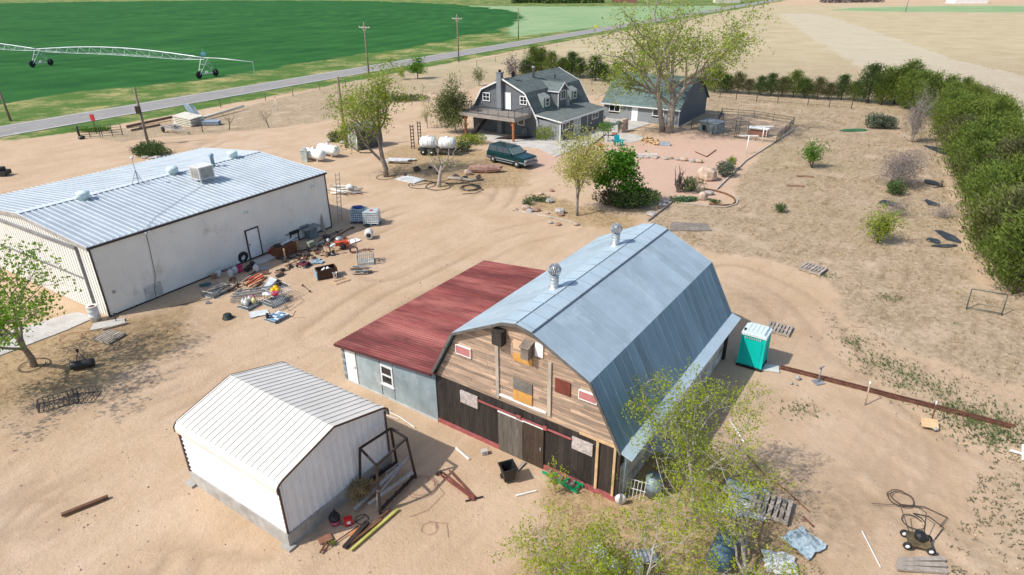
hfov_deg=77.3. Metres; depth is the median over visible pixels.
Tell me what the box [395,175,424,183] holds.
pale panel
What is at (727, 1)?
farm building
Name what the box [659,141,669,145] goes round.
storage bin
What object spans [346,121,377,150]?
plank shed
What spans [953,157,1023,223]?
cedar tree
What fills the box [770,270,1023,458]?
green weeds
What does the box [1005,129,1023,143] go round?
cedar tree
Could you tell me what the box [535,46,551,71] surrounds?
cedar tree
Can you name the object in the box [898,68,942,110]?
cedar tree
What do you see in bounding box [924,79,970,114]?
cedar tree
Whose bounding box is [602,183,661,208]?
juniper
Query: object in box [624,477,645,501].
wire rack
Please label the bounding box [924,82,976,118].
cedar tree
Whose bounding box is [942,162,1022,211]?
cedar tree
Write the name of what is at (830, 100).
wire fence
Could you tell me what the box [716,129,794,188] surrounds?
garden edging
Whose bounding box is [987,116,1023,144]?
cedar tree
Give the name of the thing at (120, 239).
metal shop
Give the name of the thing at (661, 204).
rock
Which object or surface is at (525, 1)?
distant trees
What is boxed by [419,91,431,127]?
sapling
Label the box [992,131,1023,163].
cedar tree
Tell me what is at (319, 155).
propane tank
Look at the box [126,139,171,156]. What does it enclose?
shrub
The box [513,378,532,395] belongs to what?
hay door
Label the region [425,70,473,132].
olive tree
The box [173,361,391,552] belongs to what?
carport shed
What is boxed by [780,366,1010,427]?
rail
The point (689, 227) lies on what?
grey slab
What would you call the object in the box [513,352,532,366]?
loft door
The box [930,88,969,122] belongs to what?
cedar tree
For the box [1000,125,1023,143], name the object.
cedar tree
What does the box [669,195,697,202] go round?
ground plant
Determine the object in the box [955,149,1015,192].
cedar tree
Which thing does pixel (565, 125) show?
window
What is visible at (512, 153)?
suv
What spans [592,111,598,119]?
window
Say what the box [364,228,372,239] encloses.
white drum
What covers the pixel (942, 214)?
bare shrub
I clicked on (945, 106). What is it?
cedar tree
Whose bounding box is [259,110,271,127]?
bare tree
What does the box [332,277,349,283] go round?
wooden frame
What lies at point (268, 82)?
road edge lines
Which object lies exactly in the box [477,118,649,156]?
patio
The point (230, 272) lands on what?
gas bottle
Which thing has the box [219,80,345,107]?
wire fence
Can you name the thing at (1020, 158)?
cedar tree
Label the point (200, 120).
bare tree
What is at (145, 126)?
timber beam
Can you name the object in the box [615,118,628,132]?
stone fireplace
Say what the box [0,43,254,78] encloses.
pivot
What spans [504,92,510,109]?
deck door
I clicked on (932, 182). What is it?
weed mat
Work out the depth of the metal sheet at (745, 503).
22.46 m
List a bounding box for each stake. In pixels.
[864,381,870,405]
[931,401,937,418]
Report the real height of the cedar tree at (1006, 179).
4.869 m
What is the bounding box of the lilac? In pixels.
[680,176,704,191]
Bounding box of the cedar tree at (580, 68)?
[570,56,588,76]
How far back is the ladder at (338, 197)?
49.51 m
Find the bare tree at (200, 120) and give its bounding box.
[192,109,204,131]
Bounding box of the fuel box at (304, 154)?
[299,147,308,161]
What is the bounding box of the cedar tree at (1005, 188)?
[949,177,1023,259]
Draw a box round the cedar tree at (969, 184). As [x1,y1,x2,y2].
[950,168,994,203]
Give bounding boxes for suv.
[486,141,537,167]
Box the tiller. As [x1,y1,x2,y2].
[324,236,349,249]
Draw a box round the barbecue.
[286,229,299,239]
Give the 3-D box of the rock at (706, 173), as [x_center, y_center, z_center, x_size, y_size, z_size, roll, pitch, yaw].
[18.034,-10.496,59.085,1.901,1.556,1.530,12,29,25]
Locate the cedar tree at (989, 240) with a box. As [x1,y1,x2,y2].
[972,216,1023,284]
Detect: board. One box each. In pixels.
[317,533,332,544]
[322,526,358,550]
[342,520,368,549]
[350,508,398,550]
[350,518,381,544]
[371,508,390,524]
[786,184,804,186]
[796,175,813,177]
[921,417,938,430]
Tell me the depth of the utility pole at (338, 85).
69.34 m
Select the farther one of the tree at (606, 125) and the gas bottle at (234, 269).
the tree at (606, 125)
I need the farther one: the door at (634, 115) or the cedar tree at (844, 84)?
the cedar tree at (844, 84)
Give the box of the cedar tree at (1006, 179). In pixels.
[970,170,1023,215]
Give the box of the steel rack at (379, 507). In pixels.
[359,427,416,513]
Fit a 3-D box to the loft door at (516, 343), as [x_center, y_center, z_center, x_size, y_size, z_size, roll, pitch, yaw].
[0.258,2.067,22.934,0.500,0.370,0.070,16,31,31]
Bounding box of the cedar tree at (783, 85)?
[771,75,794,96]
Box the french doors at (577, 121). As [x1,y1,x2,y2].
[573,117,580,135]
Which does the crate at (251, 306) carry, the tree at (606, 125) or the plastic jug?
the plastic jug
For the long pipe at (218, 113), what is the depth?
89.56 m
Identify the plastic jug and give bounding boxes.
[243,299,248,306]
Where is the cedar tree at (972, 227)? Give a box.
[954,185,1016,238]
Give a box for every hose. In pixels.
[18,358,50,371]
[59,329,100,342]
[408,176,458,188]
[425,181,472,189]
[460,184,483,193]
[887,489,947,526]
[901,513,943,539]
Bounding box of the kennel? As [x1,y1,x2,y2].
[691,111,741,134]
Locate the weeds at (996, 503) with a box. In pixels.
[821,308,1023,574]
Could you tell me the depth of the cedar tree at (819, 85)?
95.96 m
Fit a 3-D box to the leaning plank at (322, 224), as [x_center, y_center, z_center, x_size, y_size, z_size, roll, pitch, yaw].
[-14.201,-4.995,47.796,0.220,1.611,0.499,-19,31,-33]
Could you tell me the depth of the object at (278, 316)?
35.57 m
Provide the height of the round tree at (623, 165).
5.638 m
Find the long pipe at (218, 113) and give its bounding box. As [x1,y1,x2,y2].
[203,105,244,118]
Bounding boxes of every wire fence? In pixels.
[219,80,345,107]
[476,35,601,64]
[709,88,853,108]
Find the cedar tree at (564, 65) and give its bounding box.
[557,55,572,71]
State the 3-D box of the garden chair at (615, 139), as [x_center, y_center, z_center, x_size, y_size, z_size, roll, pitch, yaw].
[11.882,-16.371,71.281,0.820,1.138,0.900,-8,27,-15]
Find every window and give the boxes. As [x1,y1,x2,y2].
[379,364,394,389]
[482,92,489,100]
[517,120,524,125]
[520,96,526,104]
[562,121,569,130]
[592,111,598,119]
[609,105,619,111]
[652,109,663,115]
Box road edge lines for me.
[0,1,770,136]
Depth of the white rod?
20.99 m
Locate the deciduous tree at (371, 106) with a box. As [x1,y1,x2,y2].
[320,50,424,177]
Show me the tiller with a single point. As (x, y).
(340, 242)
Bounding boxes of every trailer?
[160,124,187,131]
[418,135,471,155]
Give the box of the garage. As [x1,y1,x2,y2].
[601,73,709,125]
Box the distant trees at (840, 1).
[819,0,884,2]
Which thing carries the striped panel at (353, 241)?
on the ground at (850, 456)
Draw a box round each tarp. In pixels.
[199,282,210,285]
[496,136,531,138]
[761,549,797,574]
[780,526,825,559]
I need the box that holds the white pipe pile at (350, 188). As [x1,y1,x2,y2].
[327,184,362,193]
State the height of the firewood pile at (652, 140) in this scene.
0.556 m
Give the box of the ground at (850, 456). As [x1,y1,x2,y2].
[0,0,1023,574]
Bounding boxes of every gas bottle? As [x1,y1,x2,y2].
[216,269,221,276]
[227,269,233,276]
[232,265,237,273]
[253,264,258,271]
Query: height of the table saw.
0.960 m
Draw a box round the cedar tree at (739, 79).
[726,71,748,93]
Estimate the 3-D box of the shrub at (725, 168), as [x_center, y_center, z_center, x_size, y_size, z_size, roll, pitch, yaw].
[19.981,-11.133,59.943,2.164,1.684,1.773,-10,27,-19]
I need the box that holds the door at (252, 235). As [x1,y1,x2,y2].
[244,226,262,258]
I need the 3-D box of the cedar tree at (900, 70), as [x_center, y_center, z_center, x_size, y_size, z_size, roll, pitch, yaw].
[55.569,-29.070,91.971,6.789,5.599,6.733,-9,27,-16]
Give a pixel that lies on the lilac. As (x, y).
(693, 186)
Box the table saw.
[299,223,320,238]
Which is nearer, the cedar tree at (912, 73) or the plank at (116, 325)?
the plank at (116, 325)
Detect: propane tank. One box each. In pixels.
[306,147,325,161]
[316,142,339,156]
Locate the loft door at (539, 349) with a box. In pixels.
[535,342,543,357]
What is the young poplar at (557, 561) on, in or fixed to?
on the ground at (850, 456)
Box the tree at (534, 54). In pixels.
[521,44,544,71]
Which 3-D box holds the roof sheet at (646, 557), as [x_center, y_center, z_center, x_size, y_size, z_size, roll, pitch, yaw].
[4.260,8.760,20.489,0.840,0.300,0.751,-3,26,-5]
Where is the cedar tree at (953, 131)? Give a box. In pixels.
[938,119,976,147]
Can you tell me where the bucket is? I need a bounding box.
[210,273,215,278]
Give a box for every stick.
[455,447,469,459]
[516,490,536,496]
[517,461,525,471]
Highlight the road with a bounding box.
[0,0,776,137]
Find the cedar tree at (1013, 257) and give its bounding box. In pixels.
[961,201,1023,294]
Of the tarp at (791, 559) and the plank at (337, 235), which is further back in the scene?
the plank at (337, 235)
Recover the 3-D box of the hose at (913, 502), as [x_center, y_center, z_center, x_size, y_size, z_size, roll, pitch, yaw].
[14.277,7.736,22.673,0.885,0.054,1.874,-20,32,-34]
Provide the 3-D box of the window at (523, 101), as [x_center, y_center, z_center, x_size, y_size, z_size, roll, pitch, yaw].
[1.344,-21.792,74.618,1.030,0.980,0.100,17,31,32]
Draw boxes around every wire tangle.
[403,475,443,516]
[421,521,447,534]
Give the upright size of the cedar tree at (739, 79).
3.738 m
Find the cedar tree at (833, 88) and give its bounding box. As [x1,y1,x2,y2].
[821,82,839,98]
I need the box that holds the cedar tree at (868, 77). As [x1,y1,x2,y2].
[849,62,890,102]
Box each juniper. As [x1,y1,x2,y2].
[591,189,625,206]
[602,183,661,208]
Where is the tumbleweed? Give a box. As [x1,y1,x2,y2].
[345,477,376,502]
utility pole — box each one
[0,91,11,120]
[133,87,148,142]
[337,77,347,147]
[359,22,369,77]
[452,15,461,61]
[516,8,521,38]
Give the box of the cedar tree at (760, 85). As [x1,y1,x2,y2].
[752,74,771,95]
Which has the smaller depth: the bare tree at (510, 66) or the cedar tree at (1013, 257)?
the cedar tree at (1013, 257)
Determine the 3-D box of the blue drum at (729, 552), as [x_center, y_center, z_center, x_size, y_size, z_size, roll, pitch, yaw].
[6.783,8.427,20.597,0.760,0.760,1.240,16,30,30]
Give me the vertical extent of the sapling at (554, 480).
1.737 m
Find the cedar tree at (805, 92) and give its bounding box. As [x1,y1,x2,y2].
[795,77,819,97]
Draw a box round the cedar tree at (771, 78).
[761,71,781,95]
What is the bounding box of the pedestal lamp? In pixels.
[326,238,334,255]
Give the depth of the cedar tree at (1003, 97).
74.41 m
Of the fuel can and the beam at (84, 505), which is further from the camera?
the beam at (84, 505)
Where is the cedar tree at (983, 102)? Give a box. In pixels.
[973,96,1018,119]
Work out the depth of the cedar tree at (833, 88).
96.19 m
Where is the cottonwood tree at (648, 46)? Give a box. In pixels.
[567,0,785,132]
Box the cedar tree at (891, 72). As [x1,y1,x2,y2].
[869,63,902,104]
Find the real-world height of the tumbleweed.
0.918 m
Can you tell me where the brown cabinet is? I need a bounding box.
[270,237,299,259]
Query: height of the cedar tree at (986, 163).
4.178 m
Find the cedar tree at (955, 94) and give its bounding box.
[926,89,978,126]
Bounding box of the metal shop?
[0,147,331,316]
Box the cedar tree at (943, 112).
[929,98,978,137]
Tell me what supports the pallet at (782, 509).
on the ground at (850, 456)
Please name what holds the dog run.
on the ground at (850, 456)
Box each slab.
[89,318,124,330]
[635,153,657,157]
[670,222,711,230]
[762,364,778,372]
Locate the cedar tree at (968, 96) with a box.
[938,92,982,127]
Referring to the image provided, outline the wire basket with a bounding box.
[263,281,291,296]
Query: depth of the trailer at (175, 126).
79.78 m
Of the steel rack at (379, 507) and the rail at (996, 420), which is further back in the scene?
the rail at (996, 420)
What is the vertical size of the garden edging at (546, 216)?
0.070 m
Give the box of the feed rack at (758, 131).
[747,126,769,136]
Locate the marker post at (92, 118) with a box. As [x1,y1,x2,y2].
[89,114,96,132]
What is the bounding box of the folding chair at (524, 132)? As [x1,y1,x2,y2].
[521,128,526,135]
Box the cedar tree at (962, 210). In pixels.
[954,181,1021,236]
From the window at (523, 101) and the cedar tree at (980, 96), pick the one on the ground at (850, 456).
the cedar tree at (980, 96)
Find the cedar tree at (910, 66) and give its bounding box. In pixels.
[881,56,929,104]
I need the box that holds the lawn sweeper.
[58,349,95,374]
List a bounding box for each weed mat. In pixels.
[879,200,896,205]
[923,145,950,154]
[924,179,939,185]
[924,199,939,205]
[926,238,940,243]
[931,244,957,247]
[935,230,961,242]
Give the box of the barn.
[333,223,740,501]
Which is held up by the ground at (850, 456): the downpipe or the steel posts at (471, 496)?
the steel posts at (471, 496)
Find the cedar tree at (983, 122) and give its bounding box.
[944,112,1011,167]
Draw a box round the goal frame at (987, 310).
[966,288,1007,314]
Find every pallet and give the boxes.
[92,329,125,343]
[750,488,792,525]
[767,321,793,337]
[798,262,827,275]
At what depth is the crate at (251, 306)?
36.84 m
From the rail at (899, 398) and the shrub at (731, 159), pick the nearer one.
the rail at (899, 398)
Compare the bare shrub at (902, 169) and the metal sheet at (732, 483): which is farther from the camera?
the bare shrub at (902, 169)
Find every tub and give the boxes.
[222,312,232,319]
[235,264,242,271]
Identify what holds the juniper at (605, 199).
on the ground at (850, 456)
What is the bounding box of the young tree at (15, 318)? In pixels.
[0,234,81,367]
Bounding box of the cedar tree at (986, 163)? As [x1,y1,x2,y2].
[952,158,1006,195]
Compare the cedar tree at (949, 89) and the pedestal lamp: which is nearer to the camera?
the pedestal lamp
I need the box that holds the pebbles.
[20,145,1023,574]
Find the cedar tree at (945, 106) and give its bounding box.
[928,92,977,126]
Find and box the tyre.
[238,251,247,261]
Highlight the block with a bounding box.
[481,448,487,455]
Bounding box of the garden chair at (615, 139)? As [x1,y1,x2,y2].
[614,135,623,145]
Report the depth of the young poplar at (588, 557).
18.60 m
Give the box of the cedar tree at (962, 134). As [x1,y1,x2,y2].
[934,130,967,164]
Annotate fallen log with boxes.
[447,176,478,181]
[468,164,502,172]
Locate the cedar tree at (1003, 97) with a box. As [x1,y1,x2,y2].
[978,90,1023,110]
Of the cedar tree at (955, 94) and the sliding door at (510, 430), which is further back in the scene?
the cedar tree at (955, 94)
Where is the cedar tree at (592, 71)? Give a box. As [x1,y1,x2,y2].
[582,54,610,80]
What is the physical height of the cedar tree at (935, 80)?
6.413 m
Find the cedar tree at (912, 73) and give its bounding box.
[888,69,922,108]
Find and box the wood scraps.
[359,248,373,251]
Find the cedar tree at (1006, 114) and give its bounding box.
[985,108,1023,129]
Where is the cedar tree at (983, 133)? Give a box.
[934,123,1005,177]
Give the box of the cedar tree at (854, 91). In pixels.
[845,80,866,100]
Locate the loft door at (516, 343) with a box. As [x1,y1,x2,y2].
[513,339,521,349]
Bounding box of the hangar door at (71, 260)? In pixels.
[0,218,94,305]
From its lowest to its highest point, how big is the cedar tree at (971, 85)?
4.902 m
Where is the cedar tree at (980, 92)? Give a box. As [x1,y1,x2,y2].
[971,89,989,97]
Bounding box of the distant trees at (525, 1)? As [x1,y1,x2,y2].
[511,0,540,2]
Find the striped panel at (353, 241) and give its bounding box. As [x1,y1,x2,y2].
[348,238,359,244]
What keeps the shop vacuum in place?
on the ground at (850, 456)
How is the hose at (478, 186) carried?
on the ground at (850, 456)
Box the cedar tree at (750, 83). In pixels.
[741,78,757,93]
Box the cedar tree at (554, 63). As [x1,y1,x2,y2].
[541,50,560,69]
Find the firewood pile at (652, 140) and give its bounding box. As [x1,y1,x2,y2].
[640,137,664,144]
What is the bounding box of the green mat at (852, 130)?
[839,128,866,131]
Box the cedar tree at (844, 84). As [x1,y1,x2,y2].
[831,73,855,99]
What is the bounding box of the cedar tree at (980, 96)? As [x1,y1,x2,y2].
[975,94,989,100]
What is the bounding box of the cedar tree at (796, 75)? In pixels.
[780,68,810,96]
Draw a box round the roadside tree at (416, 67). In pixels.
[406,54,427,78]
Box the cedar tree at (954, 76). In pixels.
[942,73,965,84]
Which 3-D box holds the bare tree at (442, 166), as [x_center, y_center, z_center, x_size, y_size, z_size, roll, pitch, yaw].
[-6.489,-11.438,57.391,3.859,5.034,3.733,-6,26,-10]
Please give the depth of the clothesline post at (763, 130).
71.76 m
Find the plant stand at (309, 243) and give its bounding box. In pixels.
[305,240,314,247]
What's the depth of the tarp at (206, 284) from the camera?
39.60 m
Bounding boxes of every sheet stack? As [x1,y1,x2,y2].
[172,112,203,126]
[196,119,221,124]
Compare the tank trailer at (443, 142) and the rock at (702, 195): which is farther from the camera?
the tank trailer at (443, 142)
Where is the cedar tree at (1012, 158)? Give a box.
[999,148,1023,170]
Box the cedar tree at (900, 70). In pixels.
[874,66,907,103]
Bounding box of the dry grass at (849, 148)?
[657,95,1023,373]
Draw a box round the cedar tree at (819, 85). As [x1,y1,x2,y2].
[807,75,830,98]
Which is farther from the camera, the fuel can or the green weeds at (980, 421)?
the green weeds at (980, 421)
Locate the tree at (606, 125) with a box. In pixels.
[596,119,618,138]
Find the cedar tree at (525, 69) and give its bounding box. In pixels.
[516,58,532,73]
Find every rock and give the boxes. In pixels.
[464,169,471,174]
[521,205,530,209]
[546,198,553,202]
[555,208,564,213]
[657,202,667,206]
[696,166,716,180]
[697,191,707,200]
[705,190,713,194]
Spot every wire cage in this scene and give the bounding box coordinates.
[36,388,78,412]
[62,386,101,404]
[356,248,373,265]
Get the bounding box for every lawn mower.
[288,255,310,267]
[900,505,935,554]
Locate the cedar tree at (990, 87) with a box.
[981,85,999,93]
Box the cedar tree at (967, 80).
[961,75,981,86]
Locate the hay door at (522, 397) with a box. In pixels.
[513,389,532,405]
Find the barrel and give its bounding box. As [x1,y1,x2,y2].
[85,303,101,321]
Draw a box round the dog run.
[711,108,794,142]
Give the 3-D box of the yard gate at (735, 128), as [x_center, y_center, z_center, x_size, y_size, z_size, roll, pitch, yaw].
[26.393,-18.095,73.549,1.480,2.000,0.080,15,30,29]
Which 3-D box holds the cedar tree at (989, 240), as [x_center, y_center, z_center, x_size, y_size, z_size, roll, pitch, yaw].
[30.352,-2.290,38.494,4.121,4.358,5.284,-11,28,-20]
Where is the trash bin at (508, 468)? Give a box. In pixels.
[498,459,517,482]
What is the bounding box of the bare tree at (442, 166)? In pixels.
[420,136,459,186]
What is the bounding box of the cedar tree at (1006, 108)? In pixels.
[977,97,1023,123]
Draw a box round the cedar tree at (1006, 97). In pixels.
[977,90,1023,119]
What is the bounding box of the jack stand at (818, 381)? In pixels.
[811,366,824,385]
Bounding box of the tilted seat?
[262,276,281,290]
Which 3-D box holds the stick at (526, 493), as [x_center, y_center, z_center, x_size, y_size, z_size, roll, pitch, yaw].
[0.516,7.521,23.402,0.794,0.050,0.050,-9,27,-16]
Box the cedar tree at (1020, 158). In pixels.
[1010,151,1023,173]
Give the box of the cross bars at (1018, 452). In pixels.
[1010,444,1023,460]
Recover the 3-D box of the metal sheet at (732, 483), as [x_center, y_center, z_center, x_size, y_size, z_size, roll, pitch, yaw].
[8.516,7.398,23.252,1.576,0.037,0.852,13,29,26]
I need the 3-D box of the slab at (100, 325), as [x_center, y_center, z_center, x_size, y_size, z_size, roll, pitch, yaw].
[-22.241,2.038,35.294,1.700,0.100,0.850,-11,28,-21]
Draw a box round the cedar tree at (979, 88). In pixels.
[965,81,997,97]
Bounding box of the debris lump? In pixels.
[413,166,420,170]
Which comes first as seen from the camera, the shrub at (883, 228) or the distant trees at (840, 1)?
the shrub at (883, 228)
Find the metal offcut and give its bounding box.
[182,103,202,118]
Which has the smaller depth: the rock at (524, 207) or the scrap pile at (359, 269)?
the scrap pile at (359, 269)
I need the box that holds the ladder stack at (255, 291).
[230,285,272,302]
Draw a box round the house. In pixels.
[458,66,606,141]
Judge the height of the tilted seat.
0.600 m
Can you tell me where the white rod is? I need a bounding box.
[862,531,880,567]
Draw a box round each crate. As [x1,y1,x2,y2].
[201,282,229,298]
[237,298,261,310]
[259,290,289,308]
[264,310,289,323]
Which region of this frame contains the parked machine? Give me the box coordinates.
[0,166,11,175]
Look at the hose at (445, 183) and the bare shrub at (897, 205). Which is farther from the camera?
the hose at (445, 183)
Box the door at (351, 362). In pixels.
[344,350,359,383]
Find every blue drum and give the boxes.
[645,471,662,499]
[705,529,739,571]
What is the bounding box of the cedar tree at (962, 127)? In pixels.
[930,117,1001,159]
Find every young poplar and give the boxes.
[481,482,647,574]
[510,480,768,574]
[606,417,814,574]
[621,357,773,515]
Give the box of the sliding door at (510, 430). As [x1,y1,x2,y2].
[498,412,522,459]
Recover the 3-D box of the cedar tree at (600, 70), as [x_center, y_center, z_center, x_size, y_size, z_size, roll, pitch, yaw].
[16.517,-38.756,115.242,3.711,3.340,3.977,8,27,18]
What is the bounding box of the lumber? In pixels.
[253,276,267,287]
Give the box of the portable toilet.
[736,322,772,371]
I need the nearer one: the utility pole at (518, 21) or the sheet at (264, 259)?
the sheet at (264, 259)
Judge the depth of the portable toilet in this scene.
30.38 m
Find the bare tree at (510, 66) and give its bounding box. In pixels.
[501,51,532,75]
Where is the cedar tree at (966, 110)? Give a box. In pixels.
[928,104,982,141]
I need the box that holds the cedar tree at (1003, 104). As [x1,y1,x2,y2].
[978,95,1023,121]
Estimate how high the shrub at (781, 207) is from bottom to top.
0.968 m
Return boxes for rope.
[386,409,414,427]
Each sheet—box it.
[249,309,269,317]
[253,254,275,265]
[259,265,269,270]
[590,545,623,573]
[631,548,657,574]
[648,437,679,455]
[723,477,768,501]
[728,495,765,520]
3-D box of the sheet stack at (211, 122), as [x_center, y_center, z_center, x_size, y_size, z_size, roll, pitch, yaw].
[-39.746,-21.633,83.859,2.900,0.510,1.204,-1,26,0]
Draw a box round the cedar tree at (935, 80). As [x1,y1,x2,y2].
[912,68,949,115]
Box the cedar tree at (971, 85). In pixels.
[963,79,995,95]
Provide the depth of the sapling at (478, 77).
111.32 m
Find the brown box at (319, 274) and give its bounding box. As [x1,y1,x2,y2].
[314,263,337,280]
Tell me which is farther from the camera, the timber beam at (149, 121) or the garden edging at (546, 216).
the timber beam at (149, 121)
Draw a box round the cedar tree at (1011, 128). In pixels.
[989,117,1023,141]
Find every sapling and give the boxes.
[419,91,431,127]
[471,66,487,85]
[545,456,568,492]
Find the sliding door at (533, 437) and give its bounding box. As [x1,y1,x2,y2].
[523,422,543,468]
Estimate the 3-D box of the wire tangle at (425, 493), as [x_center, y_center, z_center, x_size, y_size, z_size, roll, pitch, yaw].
[-3.230,7.532,23.478,1.383,0.041,1.958,-8,27,-15]
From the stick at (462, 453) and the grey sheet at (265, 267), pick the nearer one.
the stick at (462, 453)
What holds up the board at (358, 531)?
on the ground at (850, 456)
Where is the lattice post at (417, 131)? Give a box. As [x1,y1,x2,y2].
[417,121,420,144]
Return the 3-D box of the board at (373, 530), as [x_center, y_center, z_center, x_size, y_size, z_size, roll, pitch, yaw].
[-4.681,8.268,21.921,0.090,0.070,2.202,17,31,32]
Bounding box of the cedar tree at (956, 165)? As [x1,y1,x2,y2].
[943,138,1004,179]
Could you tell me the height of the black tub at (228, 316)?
0.240 m
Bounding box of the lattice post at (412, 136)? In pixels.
[409,125,414,147]
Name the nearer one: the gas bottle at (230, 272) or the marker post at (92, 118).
the gas bottle at (230, 272)
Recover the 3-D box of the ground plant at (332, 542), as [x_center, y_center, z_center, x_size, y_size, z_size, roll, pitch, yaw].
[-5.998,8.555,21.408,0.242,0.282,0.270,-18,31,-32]
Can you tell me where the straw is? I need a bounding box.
[0,146,807,574]
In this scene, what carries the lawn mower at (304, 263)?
on the ground at (850, 456)
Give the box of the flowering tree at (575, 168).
[551,120,621,215]
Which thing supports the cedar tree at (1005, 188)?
on the ground at (850, 456)
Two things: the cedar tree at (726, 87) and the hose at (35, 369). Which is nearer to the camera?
the hose at (35, 369)
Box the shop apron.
[0,312,89,355]
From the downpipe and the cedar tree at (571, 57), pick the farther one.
the cedar tree at (571, 57)
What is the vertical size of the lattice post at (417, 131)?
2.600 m
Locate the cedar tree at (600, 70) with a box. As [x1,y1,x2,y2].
[593,63,613,79]
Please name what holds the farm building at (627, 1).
on the ground at (850, 456)
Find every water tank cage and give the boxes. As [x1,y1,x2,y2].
[349,206,366,223]
[362,208,380,225]
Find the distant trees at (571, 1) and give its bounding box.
[541,0,604,3]
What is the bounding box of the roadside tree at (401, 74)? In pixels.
[396,61,410,77]
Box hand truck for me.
[349,238,357,252]
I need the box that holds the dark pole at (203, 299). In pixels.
[171,289,236,306]
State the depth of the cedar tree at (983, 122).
56.99 m
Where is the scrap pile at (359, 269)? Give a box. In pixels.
[349,266,371,273]
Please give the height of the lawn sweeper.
1.019 m
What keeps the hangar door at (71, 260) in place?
in the metal shop
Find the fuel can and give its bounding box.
[343,515,352,526]
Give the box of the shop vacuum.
[328,509,339,525]
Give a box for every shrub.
[67,126,111,131]
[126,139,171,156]
[326,131,346,142]
[381,93,429,101]
[454,132,486,143]
[455,140,476,150]
[522,198,534,205]
[525,194,549,201]
[533,124,564,140]
[674,166,687,192]
[715,160,736,176]
[727,155,736,165]
[770,202,787,212]
[797,138,834,167]
[857,200,907,242]
[864,111,898,128]
[868,139,935,188]
[880,194,922,216]
[885,177,908,195]
[898,79,940,141]
[922,197,959,218]
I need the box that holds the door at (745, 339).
[740,338,761,366]
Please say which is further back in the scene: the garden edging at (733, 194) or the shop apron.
the garden edging at (733, 194)
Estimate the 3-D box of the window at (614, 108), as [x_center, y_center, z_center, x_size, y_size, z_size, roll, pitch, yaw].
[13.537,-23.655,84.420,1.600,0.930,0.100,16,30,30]
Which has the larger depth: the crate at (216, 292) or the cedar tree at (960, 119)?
the cedar tree at (960, 119)
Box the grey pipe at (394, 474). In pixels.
[380,456,408,492]
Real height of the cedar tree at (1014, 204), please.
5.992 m
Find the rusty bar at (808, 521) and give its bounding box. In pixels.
[802,516,813,526]
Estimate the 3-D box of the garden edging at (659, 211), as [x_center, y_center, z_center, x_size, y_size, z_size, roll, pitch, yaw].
[11.910,-6.175,51.386,0.120,0.120,5.449,15,30,29]
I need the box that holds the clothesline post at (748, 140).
[739,135,758,153]
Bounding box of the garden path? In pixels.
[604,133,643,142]
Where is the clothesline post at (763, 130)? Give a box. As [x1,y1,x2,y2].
[755,126,772,141]
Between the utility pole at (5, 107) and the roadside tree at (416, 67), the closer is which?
the utility pole at (5, 107)
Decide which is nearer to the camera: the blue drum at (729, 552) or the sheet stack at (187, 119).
the blue drum at (729, 552)
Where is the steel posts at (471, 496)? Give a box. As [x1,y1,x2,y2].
[435,470,482,501]
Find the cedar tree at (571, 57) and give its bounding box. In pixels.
[563,50,584,74]
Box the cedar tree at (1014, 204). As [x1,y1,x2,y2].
[956,182,1023,269]
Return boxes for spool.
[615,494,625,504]
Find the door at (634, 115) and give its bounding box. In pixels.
[631,107,637,120]
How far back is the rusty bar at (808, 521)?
22.00 m
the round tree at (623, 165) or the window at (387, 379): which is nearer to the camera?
the window at (387, 379)
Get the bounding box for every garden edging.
[515,210,579,223]
[647,201,671,220]
[682,193,738,206]
[704,188,735,205]
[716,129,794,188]
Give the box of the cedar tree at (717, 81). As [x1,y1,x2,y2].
[703,64,729,91]
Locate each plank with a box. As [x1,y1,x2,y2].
[102,321,127,329]
[319,227,350,246]
[320,213,325,231]
[895,565,947,573]
[896,556,945,561]
[896,561,946,567]
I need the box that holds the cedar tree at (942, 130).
[930,115,979,141]
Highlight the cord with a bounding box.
[342,514,368,525]
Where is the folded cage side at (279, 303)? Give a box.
[271,296,286,311]
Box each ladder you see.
[335,172,341,222]
[542,469,583,493]
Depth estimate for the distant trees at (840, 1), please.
424.93 m
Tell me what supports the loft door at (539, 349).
in the barn
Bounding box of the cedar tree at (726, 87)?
[717,73,734,92]
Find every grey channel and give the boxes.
[353,461,405,510]
[368,471,413,504]
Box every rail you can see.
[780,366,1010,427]
[781,365,1015,427]
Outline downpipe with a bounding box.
[621,457,626,493]
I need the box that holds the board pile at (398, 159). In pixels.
[385,158,415,161]
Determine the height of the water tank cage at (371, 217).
1.140 m
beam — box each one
[61,494,108,516]
[126,116,172,127]
[130,124,159,130]
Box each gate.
[75,123,122,138]
[734,120,749,138]
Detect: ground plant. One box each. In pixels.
[328,539,334,545]
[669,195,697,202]
[708,198,721,203]
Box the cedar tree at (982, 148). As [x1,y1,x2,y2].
[949,138,1004,189]
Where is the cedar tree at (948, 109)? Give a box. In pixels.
[925,98,990,140]
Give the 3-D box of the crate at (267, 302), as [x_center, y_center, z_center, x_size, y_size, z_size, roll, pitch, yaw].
[-13.895,0.656,37.471,1.086,0.456,1.286,15,30,29]
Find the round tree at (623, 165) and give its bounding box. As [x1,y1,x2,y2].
[588,138,648,194]
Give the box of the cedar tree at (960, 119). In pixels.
[934,112,979,151]
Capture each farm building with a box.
[612,0,636,2]
[713,0,739,2]
[946,0,988,3]

